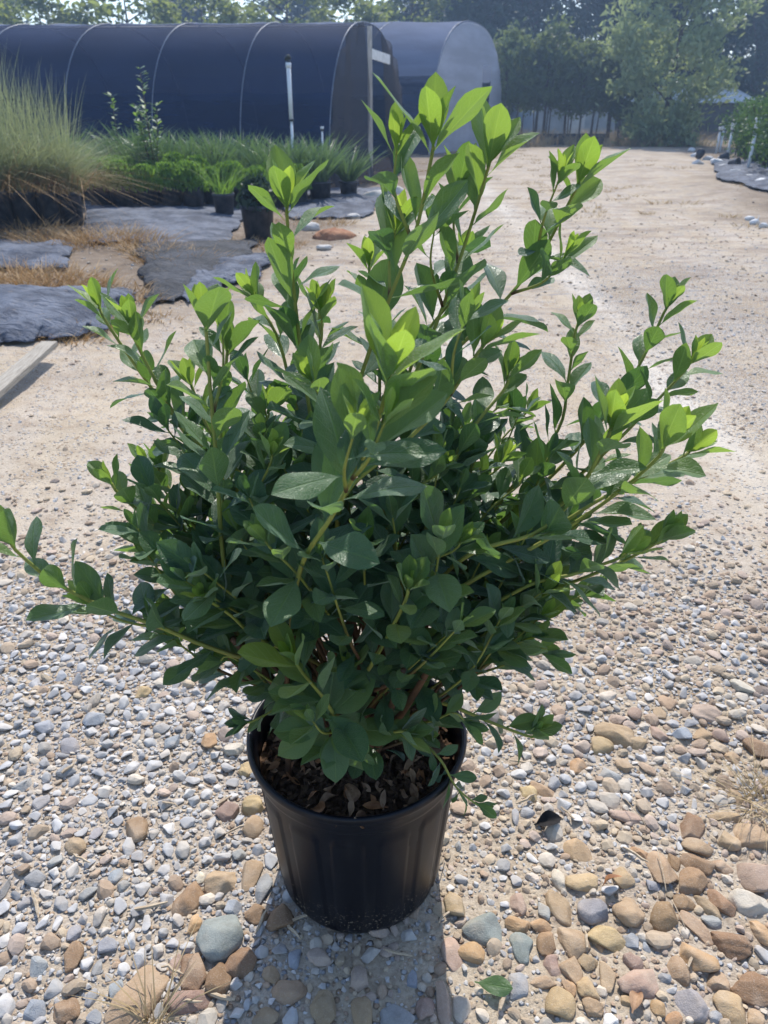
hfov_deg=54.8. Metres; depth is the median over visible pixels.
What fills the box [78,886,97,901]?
cobblestone
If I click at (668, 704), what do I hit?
cobblestone
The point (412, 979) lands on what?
cobblestone
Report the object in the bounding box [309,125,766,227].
dry weeds
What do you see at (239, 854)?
cobblestone
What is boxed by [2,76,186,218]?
potted grass
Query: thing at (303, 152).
potted yucca
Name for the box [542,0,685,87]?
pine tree
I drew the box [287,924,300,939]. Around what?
wood splinter
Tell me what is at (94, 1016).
cobblestone
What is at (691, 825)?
cobblestone
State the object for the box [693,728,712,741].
cobblestone
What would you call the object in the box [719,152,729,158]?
tipped pot
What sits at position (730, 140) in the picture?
irrigation riser
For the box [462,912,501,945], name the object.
cobblestone
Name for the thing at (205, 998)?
cobblestone
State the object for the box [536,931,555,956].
cobblestone
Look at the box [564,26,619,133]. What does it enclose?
stemmy shrub
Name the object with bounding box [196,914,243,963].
cobblestone
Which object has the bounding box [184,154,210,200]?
potted perennial
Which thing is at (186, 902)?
cobblestone
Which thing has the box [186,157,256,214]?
potted weed
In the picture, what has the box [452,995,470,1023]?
cobblestone
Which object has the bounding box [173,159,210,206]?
potted perennial
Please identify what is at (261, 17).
broadleaf tree
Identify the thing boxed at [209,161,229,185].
potted perennial
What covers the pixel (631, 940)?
cobblestone
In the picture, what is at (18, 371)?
wooden board
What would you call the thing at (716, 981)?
cobblestone
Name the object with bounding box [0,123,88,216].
potted grass
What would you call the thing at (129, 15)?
sky
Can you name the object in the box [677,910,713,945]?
cobblestone
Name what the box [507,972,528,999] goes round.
cobblestone
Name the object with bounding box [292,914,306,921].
wood splinter
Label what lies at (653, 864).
cobblestone
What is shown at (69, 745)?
cobblestone
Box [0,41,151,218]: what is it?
potted grass
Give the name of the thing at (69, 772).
cobblestone
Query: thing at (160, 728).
cobblestone
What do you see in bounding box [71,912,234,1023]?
dry grass tuft
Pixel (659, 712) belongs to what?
cobblestone
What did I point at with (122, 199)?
potted perennial
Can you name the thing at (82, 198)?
potted perennial
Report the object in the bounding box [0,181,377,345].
dry grass
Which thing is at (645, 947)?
cobblestone
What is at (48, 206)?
potted grass
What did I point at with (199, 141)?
potted yucca
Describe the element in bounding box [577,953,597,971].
cobblestone
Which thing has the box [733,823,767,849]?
cobblestone
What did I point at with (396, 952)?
wood splinter
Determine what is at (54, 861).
cobblestone
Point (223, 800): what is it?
wood splinter
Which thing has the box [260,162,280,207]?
potted perennial
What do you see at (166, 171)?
potted perennial
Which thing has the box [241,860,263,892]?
cobblestone
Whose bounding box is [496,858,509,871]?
cobblestone
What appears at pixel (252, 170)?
potted perennial
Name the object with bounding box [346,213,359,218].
pale rock
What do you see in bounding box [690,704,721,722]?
cobblestone
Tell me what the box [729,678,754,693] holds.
cobblestone
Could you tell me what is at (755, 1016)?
cobblestone
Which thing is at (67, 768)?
wood splinter
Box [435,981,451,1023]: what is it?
cobblestone
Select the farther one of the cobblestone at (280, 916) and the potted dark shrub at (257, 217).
the potted dark shrub at (257, 217)
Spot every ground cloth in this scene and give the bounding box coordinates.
[0,239,73,269]
[0,284,136,342]
[80,199,241,242]
[130,238,258,303]
[182,252,270,301]
[281,187,389,218]
[711,158,767,189]
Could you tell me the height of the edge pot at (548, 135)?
0.380 m
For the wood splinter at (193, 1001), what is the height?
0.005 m
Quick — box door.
[566,111,585,133]
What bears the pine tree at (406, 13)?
on the ground at (86, 398)
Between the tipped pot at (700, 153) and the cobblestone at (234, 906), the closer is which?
the cobblestone at (234, 906)
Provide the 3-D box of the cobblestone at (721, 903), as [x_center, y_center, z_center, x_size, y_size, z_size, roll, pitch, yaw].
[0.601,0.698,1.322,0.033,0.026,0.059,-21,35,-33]
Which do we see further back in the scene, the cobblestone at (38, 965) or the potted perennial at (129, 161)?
the potted perennial at (129, 161)
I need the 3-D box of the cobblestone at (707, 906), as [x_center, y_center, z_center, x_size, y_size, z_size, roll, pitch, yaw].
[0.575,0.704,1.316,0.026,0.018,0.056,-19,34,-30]
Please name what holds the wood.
on the ground at (86, 398)
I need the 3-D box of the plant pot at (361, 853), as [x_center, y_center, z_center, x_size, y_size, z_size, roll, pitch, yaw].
[-0.045,0.504,1.313,0.366,0.358,0.366,0,29,0]
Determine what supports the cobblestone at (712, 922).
on the ground at (86, 398)
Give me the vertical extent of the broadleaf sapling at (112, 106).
1.369 m
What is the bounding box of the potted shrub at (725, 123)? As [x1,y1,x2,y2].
[708,92,756,155]
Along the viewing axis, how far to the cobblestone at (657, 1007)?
1.16 m
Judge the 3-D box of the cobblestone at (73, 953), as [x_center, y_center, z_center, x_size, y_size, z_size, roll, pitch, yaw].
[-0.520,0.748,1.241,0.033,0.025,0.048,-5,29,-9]
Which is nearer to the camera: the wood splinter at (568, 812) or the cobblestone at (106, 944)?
the cobblestone at (106, 944)
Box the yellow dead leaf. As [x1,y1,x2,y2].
[629,991,642,1012]
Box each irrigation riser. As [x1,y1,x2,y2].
[284,54,293,149]
[320,126,323,153]
[715,127,722,152]
[718,126,725,151]
[727,119,736,151]
[746,118,761,167]
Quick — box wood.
[389,0,757,87]
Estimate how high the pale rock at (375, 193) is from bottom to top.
0.198 m
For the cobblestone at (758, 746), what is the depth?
1.63 m
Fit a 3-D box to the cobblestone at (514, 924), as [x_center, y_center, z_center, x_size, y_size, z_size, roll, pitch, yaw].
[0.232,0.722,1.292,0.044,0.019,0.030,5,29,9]
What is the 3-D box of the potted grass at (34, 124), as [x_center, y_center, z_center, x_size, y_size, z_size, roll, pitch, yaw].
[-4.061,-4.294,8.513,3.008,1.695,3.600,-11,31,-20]
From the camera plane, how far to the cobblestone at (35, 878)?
1.35 m
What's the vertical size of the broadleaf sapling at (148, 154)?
1.674 m
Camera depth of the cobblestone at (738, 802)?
1.52 m
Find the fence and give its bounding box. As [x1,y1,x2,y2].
[510,103,614,137]
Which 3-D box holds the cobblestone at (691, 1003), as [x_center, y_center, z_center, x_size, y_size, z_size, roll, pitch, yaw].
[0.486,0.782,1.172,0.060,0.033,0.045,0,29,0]
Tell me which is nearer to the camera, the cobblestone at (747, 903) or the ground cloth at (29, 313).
the cobblestone at (747, 903)
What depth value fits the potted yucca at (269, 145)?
11.13 m
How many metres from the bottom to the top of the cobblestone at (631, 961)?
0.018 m
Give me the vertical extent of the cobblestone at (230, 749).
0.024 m
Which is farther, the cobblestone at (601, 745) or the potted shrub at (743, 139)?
the potted shrub at (743, 139)
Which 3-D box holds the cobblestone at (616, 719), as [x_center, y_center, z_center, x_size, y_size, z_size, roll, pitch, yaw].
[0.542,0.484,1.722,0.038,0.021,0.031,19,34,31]
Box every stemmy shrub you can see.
[490,17,546,117]
[507,36,564,133]
[524,8,591,133]
[547,67,600,140]
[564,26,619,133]
[588,44,632,142]
[598,63,652,143]
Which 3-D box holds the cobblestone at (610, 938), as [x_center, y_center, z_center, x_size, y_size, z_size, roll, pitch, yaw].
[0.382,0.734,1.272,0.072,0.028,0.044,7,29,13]
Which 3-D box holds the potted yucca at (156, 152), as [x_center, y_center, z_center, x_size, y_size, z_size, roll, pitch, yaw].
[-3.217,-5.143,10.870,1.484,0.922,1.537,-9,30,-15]
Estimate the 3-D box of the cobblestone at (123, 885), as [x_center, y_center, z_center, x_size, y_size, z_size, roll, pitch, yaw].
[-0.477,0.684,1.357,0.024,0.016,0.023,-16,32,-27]
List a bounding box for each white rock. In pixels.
[692,159,703,163]
[702,156,713,159]
[710,158,722,162]
[744,216,754,219]
[749,214,759,224]
[759,223,767,227]
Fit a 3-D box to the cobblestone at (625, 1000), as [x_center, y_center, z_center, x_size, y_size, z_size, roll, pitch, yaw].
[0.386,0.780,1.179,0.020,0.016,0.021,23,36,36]
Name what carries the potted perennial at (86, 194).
on the ground cloth at (206, 222)
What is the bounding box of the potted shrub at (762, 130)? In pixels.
[728,95,767,169]
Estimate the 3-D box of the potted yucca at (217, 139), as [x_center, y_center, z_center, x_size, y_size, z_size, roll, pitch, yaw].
[-2.173,-5.351,11.337,1.803,1.022,1.784,-5,29,-10]
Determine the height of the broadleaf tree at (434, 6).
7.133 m
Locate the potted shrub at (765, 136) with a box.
[761,118,767,156]
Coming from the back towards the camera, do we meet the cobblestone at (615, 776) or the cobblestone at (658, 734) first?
the cobblestone at (658, 734)
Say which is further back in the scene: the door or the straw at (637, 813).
the door
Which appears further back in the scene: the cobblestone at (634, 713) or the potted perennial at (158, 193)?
the potted perennial at (158, 193)
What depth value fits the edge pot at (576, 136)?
28.59 m
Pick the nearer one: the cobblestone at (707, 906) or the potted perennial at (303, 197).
the cobblestone at (707, 906)
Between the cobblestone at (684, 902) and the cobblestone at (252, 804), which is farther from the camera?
the cobblestone at (252, 804)
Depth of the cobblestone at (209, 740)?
1.65 m
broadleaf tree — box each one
[0,0,37,24]
[0,0,89,24]
[55,0,189,24]
[151,0,265,23]
[236,0,342,22]
[308,0,399,22]
[353,0,499,39]
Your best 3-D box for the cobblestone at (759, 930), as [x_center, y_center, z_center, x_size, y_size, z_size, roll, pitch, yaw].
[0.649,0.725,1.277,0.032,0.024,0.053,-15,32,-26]
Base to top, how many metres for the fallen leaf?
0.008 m
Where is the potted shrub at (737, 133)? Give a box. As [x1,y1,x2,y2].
[718,94,763,158]
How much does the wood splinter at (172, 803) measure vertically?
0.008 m
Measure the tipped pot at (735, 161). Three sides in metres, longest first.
0.222 x 0.222 x 0.198 m
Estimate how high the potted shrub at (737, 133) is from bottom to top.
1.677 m
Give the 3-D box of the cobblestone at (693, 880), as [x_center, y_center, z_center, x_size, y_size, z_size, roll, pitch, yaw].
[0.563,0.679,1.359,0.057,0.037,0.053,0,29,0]
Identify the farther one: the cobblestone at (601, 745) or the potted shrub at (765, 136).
the potted shrub at (765, 136)
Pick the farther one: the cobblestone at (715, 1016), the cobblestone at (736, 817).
the cobblestone at (736, 817)
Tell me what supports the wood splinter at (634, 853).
on the ground at (86, 398)
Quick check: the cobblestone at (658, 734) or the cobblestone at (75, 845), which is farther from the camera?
the cobblestone at (658, 734)
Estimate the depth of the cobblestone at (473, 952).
1.24 m
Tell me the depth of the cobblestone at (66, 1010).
1.16 m
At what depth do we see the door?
33.00 m
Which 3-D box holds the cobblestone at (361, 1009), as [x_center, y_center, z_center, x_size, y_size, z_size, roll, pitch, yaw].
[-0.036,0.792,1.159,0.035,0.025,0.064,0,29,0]
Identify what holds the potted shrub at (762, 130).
on the ground at (86, 398)
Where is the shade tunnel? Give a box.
[0,21,403,187]
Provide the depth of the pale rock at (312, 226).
8.58 m
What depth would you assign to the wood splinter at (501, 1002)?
1.16 m
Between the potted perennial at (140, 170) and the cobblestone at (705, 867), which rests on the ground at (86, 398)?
the cobblestone at (705, 867)
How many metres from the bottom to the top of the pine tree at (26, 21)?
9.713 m
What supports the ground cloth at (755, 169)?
on the ground at (86, 398)
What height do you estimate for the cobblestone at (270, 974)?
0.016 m
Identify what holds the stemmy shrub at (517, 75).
on the ground at (86, 398)
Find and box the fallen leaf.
[475,975,512,996]
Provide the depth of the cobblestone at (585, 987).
1.19 m
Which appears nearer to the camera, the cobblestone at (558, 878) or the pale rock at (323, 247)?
the cobblestone at (558, 878)
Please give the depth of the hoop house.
22.89 m
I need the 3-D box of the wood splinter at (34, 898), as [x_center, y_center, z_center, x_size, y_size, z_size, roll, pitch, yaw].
[-0.618,0.694,1.314,0.007,0.008,0.060,-18,33,-29]
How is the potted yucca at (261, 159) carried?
on the ground at (86, 398)
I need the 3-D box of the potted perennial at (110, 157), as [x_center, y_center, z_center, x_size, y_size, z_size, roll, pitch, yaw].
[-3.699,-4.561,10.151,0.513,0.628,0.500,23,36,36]
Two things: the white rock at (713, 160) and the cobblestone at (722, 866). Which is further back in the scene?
the white rock at (713, 160)
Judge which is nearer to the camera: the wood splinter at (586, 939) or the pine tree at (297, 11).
the wood splinter at (586, 939)
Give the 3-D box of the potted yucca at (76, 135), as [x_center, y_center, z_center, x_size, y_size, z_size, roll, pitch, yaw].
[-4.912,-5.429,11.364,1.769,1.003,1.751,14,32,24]
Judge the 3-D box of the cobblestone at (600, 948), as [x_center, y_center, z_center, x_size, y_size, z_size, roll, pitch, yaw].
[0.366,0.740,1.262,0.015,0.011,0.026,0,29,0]
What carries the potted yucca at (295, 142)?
on the ground at (86, 398)
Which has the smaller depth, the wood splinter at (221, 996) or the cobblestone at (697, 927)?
the wood splinter at (221, 996)
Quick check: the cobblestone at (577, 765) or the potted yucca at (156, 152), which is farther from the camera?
the potted yucca at (156, 152)
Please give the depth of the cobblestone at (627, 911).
1.30 m
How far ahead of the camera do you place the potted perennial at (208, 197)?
10.06 m
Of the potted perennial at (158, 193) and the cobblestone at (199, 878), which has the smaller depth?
the cobblestone at (199, 878)
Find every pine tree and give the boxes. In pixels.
[2,0,43,24]
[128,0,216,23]
[244,0,342,22]
[374,0,445,21]
[420,0,539,114]
[489,0,591,66]
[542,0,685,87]
[625,0,750,86]
[691,0,767,102]
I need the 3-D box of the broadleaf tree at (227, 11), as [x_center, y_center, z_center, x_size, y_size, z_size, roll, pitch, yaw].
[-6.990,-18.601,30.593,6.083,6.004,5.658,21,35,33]
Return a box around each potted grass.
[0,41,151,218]
[0,53,151,230]
[0,54,178,229]
[0,58,151,218]
[0,60,180,230]
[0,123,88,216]
[1,70,182,225]
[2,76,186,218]
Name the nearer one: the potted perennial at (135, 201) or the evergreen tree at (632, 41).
the potted perennial at (135, 201)
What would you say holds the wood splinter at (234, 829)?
on the ground at (86, 398)
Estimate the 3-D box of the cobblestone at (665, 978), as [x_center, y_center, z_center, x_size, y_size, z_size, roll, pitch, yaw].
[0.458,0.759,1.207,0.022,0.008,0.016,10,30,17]
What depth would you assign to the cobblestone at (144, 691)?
1.79 m
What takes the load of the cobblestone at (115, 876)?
on the ground at (86, 398)
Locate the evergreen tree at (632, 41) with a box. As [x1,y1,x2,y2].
[591,0,764,146]
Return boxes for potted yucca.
[19,123,116,149]
[42,133,120,156]
[42,134,124,152]
[66,134,140,153]
[76,135,172,163]
[78,133,154,160]
[82,123,182,157]
[113,129,204,162]
[115,129,201,150]
[132,130,233,161]
[147,129,235,150]
[158,133,262,165]
[164,128,263,157]
[181,127,292,168]
[203,148,261,168]
[215,136,312,167]
[225,132,330,164]
[232,133,335,159]
[239,133,339,166]
[241,130,365,198]
[289,145,358,175]
[306,145,388,193]
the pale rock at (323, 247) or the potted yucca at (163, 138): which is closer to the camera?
the pale rock at (323, 247)
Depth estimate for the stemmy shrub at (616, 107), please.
28.75 m
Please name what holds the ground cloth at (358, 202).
on the ground at (86, 398)
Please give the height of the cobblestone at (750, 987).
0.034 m
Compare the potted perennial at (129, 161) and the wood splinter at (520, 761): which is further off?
the potted perennial at (129, 161)
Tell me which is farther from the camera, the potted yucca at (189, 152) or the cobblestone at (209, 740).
the potted yucca at (189, 152)
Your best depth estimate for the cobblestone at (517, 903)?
1.32 m
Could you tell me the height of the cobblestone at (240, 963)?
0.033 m
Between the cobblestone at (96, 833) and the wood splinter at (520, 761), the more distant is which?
the wood splinter at (520, 761)
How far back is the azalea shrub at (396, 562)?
0.94 m
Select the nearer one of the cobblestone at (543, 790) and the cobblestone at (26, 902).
the cobblestone at (26, 902)
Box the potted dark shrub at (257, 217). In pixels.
[235,173,276,239]
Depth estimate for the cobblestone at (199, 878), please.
1.37 m
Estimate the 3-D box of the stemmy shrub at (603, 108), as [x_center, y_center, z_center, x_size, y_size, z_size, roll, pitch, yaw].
[8.866,-16.504,29.332,2.424,3.584,2.427,-1,29,-2]
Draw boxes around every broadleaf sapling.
[104,92,119,153]
[129,66,163,161]
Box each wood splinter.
[30,889,38,917]
[61,763,74,773]
[73,853,90,862]
[127,901,167,911]
[161,964,183,974]
[162,801,177,806]
[179,998,202,1002]
[210,992,234,1000]
[217,795,231,805]
[225,825,243,833]
[254,910,266,933]
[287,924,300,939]
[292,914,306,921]
[384,948,412,956]
[438,911,449,922]
[498,981,512,1010]
[510,760,536,762]
[516,794,535,803]
[561,806,574,818]
[584,931,588,947]
[622,846,647,861]
[687,956,692,967]
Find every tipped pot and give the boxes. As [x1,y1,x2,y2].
[695,148,704,158]
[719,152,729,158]
[728,157,740,164]
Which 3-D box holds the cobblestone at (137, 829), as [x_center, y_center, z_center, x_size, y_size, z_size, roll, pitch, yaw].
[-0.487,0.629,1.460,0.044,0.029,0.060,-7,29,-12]
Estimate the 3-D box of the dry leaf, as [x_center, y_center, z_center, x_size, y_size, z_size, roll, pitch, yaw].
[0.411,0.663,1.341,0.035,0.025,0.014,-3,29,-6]
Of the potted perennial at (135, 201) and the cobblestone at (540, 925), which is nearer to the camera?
the cobblestone at (540, 925)
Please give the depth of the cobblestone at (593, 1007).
1.16 m
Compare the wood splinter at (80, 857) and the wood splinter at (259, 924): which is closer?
the wood splinter at (259, 924)
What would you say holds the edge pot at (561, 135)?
on the ground at (86, 398)
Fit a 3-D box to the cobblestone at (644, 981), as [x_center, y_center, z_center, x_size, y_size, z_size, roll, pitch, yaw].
[0.418,0.766,1.200,0.077,0.035,0.049,-17,33,-28]
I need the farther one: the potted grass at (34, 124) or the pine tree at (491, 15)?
the pine tree at (491, 15)
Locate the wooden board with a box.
[0,341,57,397]
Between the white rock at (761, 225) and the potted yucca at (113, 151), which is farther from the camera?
the potted yucca at (113, 151)
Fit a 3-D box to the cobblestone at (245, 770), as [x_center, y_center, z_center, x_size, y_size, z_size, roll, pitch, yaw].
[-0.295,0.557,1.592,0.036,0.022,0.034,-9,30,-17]
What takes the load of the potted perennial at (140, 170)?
on the ground cloth at (206, 222)
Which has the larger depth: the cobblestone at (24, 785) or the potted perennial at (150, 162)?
the potted perennial at (150, 162)
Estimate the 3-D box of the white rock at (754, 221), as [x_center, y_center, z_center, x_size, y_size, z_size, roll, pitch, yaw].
[4.530,-3.565,9.046,0.156,0.130,0.089,-5,29,-9]
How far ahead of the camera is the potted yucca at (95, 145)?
10.89 m
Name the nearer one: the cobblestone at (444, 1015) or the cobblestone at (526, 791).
the cobblestone at (444, 1015)
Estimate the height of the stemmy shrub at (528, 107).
3.753 m
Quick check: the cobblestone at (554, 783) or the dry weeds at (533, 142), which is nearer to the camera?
the cobblestone at (554, 783)
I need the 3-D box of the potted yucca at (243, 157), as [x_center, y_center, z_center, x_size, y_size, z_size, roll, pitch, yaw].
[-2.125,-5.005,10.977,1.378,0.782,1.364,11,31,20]
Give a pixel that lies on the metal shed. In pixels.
(724, 107)
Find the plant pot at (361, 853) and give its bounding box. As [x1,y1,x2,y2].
[246,679,466,933]
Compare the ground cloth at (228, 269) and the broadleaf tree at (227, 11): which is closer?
the ground cloth at (228, 269)
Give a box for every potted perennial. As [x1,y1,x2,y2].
[71,150,84,199]
[81,156,113,204]
[82,155,89,200]
[99,159,138,206]
[102,154,123,172]
[118,155,135,165]
[123,165,142,203]
[130,162,160,205]
[142,159,157,167]
[151,161,184,205]
[152,161,163,202]
[158,151,185,163]
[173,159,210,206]
[175,160,197,202]
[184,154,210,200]
[203,165,223,204]
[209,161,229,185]
[216,160,245,206]
[242,164,270,186]
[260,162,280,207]
[293,162,312,204]
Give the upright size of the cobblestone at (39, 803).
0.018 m
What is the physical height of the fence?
2.300 m
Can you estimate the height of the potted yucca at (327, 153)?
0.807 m
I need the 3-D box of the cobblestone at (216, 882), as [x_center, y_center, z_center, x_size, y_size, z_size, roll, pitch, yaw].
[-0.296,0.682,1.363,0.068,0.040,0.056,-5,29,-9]
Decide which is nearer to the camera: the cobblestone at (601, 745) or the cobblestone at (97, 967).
the cobblestone at (97, 967)
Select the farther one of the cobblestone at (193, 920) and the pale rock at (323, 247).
the pale rock at (323, 247)
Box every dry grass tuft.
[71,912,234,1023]
[637,702,767,850]
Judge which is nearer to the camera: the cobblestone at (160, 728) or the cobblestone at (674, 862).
the cobblestone at (674, 862)
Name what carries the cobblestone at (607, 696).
on the ground at (86, 398)
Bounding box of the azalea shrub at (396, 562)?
[0,72,735,818]
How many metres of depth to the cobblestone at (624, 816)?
1.48 m
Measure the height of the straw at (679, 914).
0.008 m
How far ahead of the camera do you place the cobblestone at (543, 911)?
1.31 m
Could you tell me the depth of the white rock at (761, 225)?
8.79 m
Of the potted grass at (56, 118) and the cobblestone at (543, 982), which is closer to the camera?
the cobblestone at (543, 982)
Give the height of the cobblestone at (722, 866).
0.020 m
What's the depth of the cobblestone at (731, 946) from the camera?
1.25 m
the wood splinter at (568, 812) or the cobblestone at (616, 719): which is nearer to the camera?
the wood splinter at (568, 812)
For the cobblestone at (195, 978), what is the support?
on the ground at (86, 398)
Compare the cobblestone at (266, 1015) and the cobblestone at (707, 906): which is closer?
the cobblestone at (266, 1015)
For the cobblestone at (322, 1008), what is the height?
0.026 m
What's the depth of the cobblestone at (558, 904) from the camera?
1.31 m
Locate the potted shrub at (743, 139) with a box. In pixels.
[726,88,767,161]
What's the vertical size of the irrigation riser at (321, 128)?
1.029 m
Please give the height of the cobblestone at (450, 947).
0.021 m
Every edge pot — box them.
[534,134,545,141]
[546,134,557,144]
[558,134,569,144]
[570,134,580,144]
[595,134,605,144]
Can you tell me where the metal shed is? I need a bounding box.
[614,87,754,135]
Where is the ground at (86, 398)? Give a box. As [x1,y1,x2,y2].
[0,136,767,1023]
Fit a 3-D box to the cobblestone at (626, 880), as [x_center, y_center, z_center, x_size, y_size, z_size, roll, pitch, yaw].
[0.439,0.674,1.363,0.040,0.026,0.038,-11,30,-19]
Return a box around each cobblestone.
[0,877,10,899]
[11,778,31,791]
[17,896,32,909]
[23,999,45,1020]
[24,869,45,887]
[29,956,47,977]
[31,795,50,810]
[34,720,54,733]
[47,855,63,868]
[53,997,79,1023]
[56,764,76,777]
[60,737,79,753]
[64,837,86,855]
[64,941,83,972]
[66,924,81,940]
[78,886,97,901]
[82,712,104,725]
[86,1009,101,1023]
[89,827,102,838]
[90,959,102,975]
[98,937,117,953]
[104,965,169,1023]
[108,868,122,884]
[109,979,123,1000]
[117,880,130,892]
[126,816,147,842]
[135,686,151,698]
[153,723,170,733]
[164,734,179,748]
[164,990,210,1015]
[169,953,181,974]
[171,881,203,916]
[179,953,206,989]
[187,860,194,868]
[188,914,201,934]
[195,871,204,883]
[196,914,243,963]
[201,733,216,747]
[204,870,236,894]
[205,962,231,998]
[214,801,239,821]
[223,743,244,755]
[224,899,241,915]
[225,947,256,978]
[232,849,246,859]
[238,762,252,777]
[241,794,263,815]
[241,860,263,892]
[242,815,263,837]
[244,903,268,925]
[252,1007,279,1023]
[255,873,272,904]
[262,965,279,983]
[265,903,293,931]
[271,980,306,1005]
[288,949,300,969]
[310,989,335,1023]
[350,996,371,1023]
[380,1003,414,1023]
[407,969,416,988]
[415,997,434,1019]
[425,920,429,932]
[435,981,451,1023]
[441,937,462,971]
[443,891,464,916]
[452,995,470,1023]
[455,841,460,851]
[458,941,484,964]
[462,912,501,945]
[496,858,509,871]
[505,916,529,933]
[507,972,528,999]
[509,932,532,963]
[510,893,526,915]
[519,785,537,801]
[520,806,535,818]
[525,873,538,882]
[530,781,553,796]
[530,918,551,932]
[530,975,556,988]
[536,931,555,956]
[538,902,549,920]
[543,954,561,975]
[545,889,571,926]
[545,986,575,1019]
[548,776,560,790]
[551,869,565,891]
[557,927,590,958]
[558,956,582,985]
[561,980,576,997]
[563,838,591,861]
[565,873,597,891]
[570,758,585,773]
[576,976,599,999]
[577,898,608,925]
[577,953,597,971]
[582,997,603,1017]
[587,925,625,952]
[591,736,613,754]
[594,721,634,747]
[595,944,603,952]
[599,691,616,701]
[599,768,621,781]
[599,961,615,992]
[608,810,641,824]
[609,714,626,724]
[612,866,634,888]
[612,897,644,927]
[615,759,631,772]
[617,969,658,998]
[621,993,630,1006]
[622,953,643,969]
[623,933,638,948]
[627,707,641,719]
[630,736,646,749]
[630,846,647,858]
[642,942,650,952]
[645,851,678,883]
[646,879,660,890]
[649,901,678,931]
[650,726,667,740]
[650,999,665,1017]
[653,707,666,718]
[658,695,677,710]
[658,973,671,983]
[664,1011,682,1023]
[666,955,689,986]
[668,853,680,871]
[672,727,691,738]
[673,894,695,911]
[673,989,709,1022]
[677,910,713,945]
[679,812,704,838]
[679,853,714,875]
[679,867,707,894]
[679,942,719,971]
[681,837,713,856]
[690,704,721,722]
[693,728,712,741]
[693,895,721,919]
[700,915,721,929]
[706,971,729,991]
[707,812,740,822]
[707,889,735,917]
[709,1010,722,1023]
[710,931,752,960]
[711,728,729,742]
[712,860,733,873]
[712,989,746,1023]
[717,830,740,850]
[724,752,739,764]
[727,888,767,916]
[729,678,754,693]
[729,788,742,804]
[730,971,767,1006]
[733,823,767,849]
[737,863,767,893]
[742,737,767,758]
[747,1008,764,1023]
[749,920,767,945]
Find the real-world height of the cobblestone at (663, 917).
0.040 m
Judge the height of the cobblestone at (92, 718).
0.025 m
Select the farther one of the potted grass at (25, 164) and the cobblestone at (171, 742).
the potted grass at (25, 164)
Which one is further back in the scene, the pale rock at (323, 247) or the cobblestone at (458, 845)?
the pale rock at (323, 247)
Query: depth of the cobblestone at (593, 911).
1.30 m
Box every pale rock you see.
[302,222,319,230]
[316,245,331,249]
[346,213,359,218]
[363,190,381,195]
[388,186,403,194]
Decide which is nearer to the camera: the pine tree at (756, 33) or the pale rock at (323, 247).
the pale rock at (323, 247)
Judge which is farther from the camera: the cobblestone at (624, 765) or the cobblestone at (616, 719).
the cobblestone at (616, 719)
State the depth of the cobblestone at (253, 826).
1.45 m
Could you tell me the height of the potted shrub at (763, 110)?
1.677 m
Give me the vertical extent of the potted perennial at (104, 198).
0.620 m
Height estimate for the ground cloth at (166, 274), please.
0.116 m
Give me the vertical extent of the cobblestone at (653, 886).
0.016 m
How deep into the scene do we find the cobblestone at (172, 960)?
1.23 m
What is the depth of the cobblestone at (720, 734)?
1.67 m
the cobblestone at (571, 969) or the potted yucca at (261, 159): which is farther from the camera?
the potted yucca at (261, 159)
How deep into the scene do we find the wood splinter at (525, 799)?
1.51 m
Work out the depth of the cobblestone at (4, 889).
1.34 m
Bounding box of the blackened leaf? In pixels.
[534,810,561,825]
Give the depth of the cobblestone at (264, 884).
1.34 m
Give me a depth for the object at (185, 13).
44.27 m
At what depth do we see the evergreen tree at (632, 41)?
26.01 m
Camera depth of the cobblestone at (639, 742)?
1.65 m
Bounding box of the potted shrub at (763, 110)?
[741,93,767,166]
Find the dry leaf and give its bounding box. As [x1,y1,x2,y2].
[602,874,621,885]
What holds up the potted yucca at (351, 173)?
on the ground at (86, 398)
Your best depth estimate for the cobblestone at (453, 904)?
1.31 m
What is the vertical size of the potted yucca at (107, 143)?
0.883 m
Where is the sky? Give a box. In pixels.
[16,0,755,81]
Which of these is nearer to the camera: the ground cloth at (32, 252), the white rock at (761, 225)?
the ground cloth at (32, 252)
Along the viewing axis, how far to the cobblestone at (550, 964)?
1.23 m
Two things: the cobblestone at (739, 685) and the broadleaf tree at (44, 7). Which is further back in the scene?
the broadleaf tree at (44, 7)
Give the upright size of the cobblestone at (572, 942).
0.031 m
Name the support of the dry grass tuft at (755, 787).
on the ground at (86, 398)
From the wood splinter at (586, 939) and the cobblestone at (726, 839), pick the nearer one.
the wood splinter at (586, 939)
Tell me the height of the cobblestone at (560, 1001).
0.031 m
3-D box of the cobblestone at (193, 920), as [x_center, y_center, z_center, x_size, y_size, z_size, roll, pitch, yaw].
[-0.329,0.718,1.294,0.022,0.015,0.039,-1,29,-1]
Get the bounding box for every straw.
[625,799,646,829]
[657,849,666,891]
[672,900,685,928]
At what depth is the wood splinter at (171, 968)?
1.22 m
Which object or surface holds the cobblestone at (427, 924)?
on the ground at (86, 398)
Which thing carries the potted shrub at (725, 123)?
on the ground at (86, 398)
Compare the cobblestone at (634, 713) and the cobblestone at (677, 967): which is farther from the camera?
the cobblestone at (634, 713)
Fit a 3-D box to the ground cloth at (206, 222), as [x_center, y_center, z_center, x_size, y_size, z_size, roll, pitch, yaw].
[-2.934,-3.512,8.892,2.614,0.132,3.942,0,29,0]
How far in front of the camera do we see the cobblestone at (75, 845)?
1.42 m
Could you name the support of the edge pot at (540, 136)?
on the ground at (86, 398)
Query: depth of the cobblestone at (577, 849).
1.41 m
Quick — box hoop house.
[0,21,501,154]

